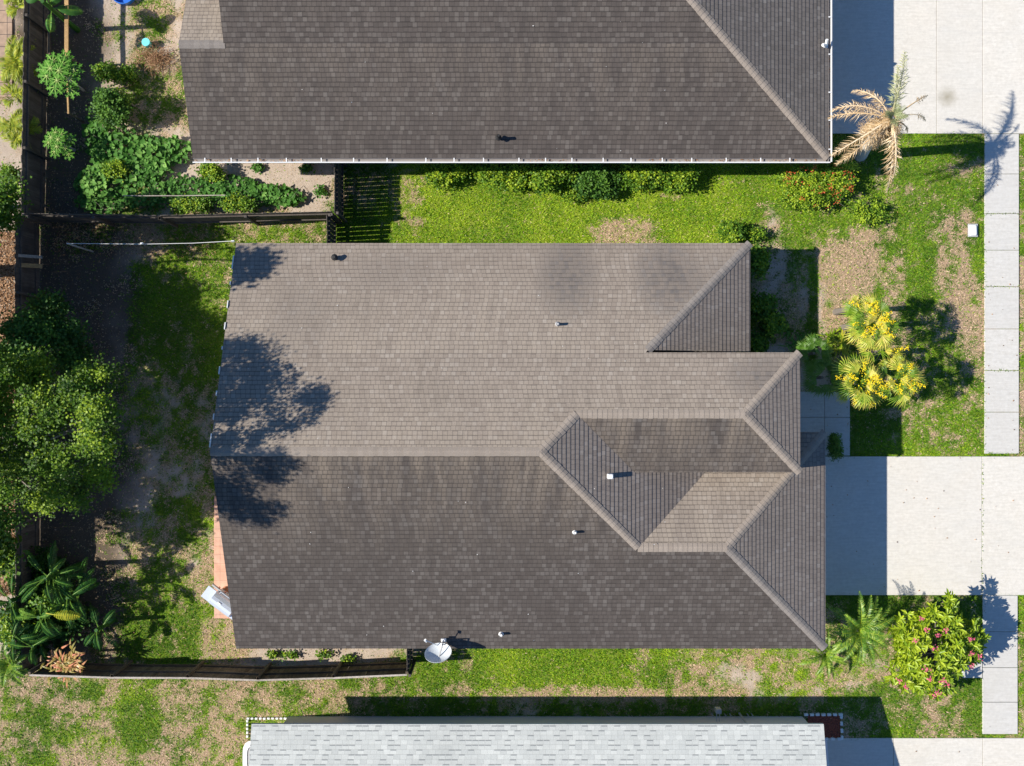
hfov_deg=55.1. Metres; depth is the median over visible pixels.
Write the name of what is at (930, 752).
driveway
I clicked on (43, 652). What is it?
banana plant
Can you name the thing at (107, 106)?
citrus bush
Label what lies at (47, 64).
papaya plant
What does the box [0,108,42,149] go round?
areca palm
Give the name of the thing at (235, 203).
bush
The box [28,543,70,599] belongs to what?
plant
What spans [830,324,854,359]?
shrub
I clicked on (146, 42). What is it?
bucket
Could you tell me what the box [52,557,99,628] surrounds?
banana plant
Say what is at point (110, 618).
banana plant
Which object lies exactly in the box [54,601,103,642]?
bush
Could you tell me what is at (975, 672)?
concrete pad
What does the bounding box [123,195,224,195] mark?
pole
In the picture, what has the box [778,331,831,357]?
strap leaf plant
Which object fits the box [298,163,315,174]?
weed
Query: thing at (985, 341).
joint weeds
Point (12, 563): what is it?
bush
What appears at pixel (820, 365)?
bush
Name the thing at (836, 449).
bush
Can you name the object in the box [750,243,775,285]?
shrub
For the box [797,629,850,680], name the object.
sago palm
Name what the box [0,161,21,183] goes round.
bush
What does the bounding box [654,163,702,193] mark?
shrub
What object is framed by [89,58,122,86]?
bush
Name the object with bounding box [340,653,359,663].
weed
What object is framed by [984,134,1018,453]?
sidewalk
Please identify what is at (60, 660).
bromeliad
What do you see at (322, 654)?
weed
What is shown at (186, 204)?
bush
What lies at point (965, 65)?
driveway
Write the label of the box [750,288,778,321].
shrub
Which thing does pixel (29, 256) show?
lumber board
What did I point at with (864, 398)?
fan palm
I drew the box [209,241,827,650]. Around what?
house
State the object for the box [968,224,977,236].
utility box
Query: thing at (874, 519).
driveway
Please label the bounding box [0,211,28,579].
broadleaf tree
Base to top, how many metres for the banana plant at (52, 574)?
2.824 m
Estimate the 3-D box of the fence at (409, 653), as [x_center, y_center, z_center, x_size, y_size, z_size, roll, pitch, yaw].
[-3.438,8.964,33.450,0.159,1.700,1.619,0,90,0]
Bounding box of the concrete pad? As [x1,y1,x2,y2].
[962,658,981,677]
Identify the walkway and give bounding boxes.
[800,392,849,454]
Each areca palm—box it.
[0,35,37,85]
[0,75,37,108]
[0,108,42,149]
[3,0,23,18]
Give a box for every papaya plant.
[36,50,84,98]
[42,127,76,160]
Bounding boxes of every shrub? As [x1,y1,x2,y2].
[421,163,470,193]
[469,163,536,193]
[528,163,578,197]
[559,183,589,207]
[569,163,622,201]
[618,163,667,192]
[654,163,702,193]
[714,215,750,242]
[742,225,767,243]
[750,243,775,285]
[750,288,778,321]
[750,329,775,351]
[757,308,794,338]
[830,324,854,359]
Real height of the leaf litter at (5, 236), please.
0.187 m
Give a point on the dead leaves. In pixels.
(893, 453)
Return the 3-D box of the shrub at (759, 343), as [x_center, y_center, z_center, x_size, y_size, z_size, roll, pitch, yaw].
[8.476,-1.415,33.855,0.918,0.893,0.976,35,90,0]
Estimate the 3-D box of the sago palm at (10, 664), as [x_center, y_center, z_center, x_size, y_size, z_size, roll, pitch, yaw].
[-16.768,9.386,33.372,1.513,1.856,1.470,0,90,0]
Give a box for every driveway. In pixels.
[825,456,1023,594]
[827,738,1023,765]
[832,0,1023,133]
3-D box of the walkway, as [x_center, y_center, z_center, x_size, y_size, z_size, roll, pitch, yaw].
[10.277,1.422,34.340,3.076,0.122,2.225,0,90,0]
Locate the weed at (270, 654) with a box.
[265,649,278,660]
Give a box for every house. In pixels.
[178,0,831,162]
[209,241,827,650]
[249,707,828,765]
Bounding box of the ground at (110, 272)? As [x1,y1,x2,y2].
[0,0,1023,765]
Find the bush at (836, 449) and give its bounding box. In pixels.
[826,432,843,461]
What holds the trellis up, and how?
on the ground at (110, 272)
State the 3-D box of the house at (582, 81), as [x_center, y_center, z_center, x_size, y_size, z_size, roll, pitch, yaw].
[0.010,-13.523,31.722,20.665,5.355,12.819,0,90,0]
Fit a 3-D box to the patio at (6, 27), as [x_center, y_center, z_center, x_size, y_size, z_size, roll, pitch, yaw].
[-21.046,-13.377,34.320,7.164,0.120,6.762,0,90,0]
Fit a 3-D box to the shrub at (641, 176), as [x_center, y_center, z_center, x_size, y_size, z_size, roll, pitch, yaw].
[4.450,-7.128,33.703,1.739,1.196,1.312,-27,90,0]
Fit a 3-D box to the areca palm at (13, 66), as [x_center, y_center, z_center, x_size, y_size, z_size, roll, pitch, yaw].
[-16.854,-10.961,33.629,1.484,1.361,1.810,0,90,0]
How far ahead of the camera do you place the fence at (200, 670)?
33.30 m
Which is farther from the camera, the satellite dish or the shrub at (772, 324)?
the shrub at (772, 324)
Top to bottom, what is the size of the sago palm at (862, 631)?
2.062 m
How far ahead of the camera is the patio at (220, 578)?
34.26 m
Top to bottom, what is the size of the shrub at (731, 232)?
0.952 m
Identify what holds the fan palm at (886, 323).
on the ground at (110, 272)
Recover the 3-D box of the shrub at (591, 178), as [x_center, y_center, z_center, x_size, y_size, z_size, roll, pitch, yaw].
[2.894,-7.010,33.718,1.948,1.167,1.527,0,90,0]
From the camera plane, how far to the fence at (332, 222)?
33.28 m
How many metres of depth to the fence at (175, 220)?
33.36 m
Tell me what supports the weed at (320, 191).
on the ground at (110, 272)
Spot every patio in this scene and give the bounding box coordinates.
[0,0,12,97]
[214,496,228,617]
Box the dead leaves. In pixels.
[779,150,1023,751]
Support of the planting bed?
on the ground at (110, 272)
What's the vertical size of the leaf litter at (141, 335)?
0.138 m
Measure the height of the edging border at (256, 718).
0.098 m
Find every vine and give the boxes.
[73,115,191,199]
[74,172,328,213]
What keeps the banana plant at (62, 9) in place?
on the ground at (110, 272)
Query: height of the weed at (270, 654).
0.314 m
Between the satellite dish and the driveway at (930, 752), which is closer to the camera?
the satellite dish
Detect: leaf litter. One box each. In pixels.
[0,229,15,596]
[50,223,217,658]
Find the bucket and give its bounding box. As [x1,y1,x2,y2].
[142,38,151,47]
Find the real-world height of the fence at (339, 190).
1.750 m
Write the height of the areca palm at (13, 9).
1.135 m
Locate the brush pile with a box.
[130,36,179,77]
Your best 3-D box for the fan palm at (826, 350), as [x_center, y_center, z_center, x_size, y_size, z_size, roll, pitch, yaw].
[10.284,-1.025,33.652,1.448,1.296,1.432,0,90,0]
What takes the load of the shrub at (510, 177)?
on the ground at (110, 272)
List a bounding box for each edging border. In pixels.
[246,717,286,737]
[804,713,842,740]
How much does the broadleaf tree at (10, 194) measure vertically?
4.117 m
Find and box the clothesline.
[66,240,234,251]
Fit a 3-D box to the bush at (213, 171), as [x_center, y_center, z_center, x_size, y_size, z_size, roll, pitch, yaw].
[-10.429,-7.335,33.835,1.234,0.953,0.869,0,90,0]
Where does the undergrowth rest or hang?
on the ground at (110, 272)
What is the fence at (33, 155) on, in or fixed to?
on the ground at (110, 272)
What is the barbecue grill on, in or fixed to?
on the patio at (220, 578)
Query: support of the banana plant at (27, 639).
on the ground at (110, 272)
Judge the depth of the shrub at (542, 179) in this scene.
33.45 m
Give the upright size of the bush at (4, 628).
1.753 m
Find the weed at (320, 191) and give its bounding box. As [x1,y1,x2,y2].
[312,184,327,197]
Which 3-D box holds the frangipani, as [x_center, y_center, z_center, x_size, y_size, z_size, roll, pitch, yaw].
[14.028,8.879,33.036,3.463,2.528,3.793,39,90,0]
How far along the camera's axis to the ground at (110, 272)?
34.33 m
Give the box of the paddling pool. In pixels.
[114,0,134,5]
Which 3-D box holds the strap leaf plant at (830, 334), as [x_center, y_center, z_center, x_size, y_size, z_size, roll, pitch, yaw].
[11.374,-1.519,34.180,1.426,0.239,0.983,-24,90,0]
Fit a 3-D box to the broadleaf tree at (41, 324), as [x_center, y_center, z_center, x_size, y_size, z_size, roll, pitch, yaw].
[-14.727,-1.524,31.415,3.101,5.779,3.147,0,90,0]
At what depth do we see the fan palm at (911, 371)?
31.75 m
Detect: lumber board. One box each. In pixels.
[18,254,41,258]
[21,263,41,267]
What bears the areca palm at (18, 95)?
on the ground at (110, 272)
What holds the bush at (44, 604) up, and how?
on the ground at (110, 272)
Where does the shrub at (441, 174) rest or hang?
on the ground at (110, 272)
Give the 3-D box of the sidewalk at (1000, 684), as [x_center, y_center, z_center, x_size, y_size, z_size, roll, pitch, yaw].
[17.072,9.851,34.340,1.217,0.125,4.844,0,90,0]
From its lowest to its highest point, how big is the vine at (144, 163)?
0.638 m
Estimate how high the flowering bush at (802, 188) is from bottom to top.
1.371 m
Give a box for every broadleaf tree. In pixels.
[0,168,33,236]
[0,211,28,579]
[0,286,102,378]
[0,336,133,544]
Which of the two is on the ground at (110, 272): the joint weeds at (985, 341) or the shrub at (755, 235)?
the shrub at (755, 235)
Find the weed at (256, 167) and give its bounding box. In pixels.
[249,163,264,174]
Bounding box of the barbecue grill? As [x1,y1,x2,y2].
[201,584,231,618]
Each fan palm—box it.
[793,332,834,371]
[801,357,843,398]
[831,352,886,409]
[832,292,877,317]
[840,293,904,352]
[856,329,910,370]
[869,353,928,408]
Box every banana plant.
[0,570,40,628]
[0,618,40,660]
[9,622,65,665]
[13,597,61,636]
[21,541,91,606]
[26,0,82,32]
[45,595,80,620]
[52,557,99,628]
[84,605,118,650]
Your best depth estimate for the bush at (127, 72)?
33.88 m
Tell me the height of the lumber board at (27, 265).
0.572 m
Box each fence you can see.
[14,215,43,677]
[20,0,50,220]
[25,211,341,227]
[28,658,411,680]
[326,213,338,242]
[334,163,346,222]
[406,649,415,676]
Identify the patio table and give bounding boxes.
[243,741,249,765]
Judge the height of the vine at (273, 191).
0.407 m
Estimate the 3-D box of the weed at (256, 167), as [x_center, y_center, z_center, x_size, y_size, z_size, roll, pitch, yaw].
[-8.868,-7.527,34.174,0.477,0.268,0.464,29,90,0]
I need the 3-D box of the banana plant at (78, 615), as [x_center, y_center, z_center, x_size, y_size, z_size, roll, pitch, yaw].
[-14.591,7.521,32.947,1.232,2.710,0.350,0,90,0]
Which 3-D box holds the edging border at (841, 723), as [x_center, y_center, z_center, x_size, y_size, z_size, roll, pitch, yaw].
[10.891,12.013,34.269,1.370,0.109,0.951,0,90,0]
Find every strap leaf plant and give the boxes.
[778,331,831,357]
[816,327,851,351]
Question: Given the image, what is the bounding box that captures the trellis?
[47,0,83,122]
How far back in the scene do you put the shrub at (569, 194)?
33.94 m
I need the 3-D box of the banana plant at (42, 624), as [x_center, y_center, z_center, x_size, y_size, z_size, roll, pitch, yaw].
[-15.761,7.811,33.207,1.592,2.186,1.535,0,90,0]
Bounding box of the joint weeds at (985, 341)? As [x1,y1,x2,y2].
[981,137,1018,590]
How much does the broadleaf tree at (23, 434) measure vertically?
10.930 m
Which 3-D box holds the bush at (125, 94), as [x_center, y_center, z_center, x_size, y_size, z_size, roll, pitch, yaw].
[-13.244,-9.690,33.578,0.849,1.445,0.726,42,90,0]
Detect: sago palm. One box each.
[0,643,35,686]
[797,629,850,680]
[825,591,893,667]
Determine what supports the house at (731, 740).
on the ground at (110, 272)
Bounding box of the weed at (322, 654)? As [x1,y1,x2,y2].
[315,649,333,661]
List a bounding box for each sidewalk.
[982,595,1017,733]
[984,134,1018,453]
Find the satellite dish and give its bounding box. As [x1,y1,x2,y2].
[424,638,451,662]
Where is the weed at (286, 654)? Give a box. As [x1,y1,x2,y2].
[280,649,298,661]
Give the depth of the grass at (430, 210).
34.32 m
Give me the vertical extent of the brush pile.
0.329 m
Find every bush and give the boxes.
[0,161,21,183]
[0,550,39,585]
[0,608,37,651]
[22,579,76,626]
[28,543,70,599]
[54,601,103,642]
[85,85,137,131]
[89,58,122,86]
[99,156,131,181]
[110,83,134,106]
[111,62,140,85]
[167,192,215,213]
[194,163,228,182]
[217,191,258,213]
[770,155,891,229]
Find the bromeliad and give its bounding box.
[40,639,86,686]
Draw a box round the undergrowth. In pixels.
[0,592,80,657]
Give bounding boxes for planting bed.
[807,715,839,737]
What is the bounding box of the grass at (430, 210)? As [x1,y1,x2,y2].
[0,0,1023,765]
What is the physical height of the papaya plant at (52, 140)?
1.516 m
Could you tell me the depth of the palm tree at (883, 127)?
29.66 m
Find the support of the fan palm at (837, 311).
on the ground at (110, 272)
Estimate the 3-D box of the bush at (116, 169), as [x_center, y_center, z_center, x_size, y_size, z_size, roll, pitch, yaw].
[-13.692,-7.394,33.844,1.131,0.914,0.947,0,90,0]
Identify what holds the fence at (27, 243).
on the ground at (110, 272)
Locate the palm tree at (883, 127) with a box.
[827,50,927,192]
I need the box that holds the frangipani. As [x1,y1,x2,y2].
[883,589,991,700]
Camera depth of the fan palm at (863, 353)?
32.20 m
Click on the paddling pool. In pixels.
(124, 2)
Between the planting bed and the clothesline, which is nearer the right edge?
the planting bed
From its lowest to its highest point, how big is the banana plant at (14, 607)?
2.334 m
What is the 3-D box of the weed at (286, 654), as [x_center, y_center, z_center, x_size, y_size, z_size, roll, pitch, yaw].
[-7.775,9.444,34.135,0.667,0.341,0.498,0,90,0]

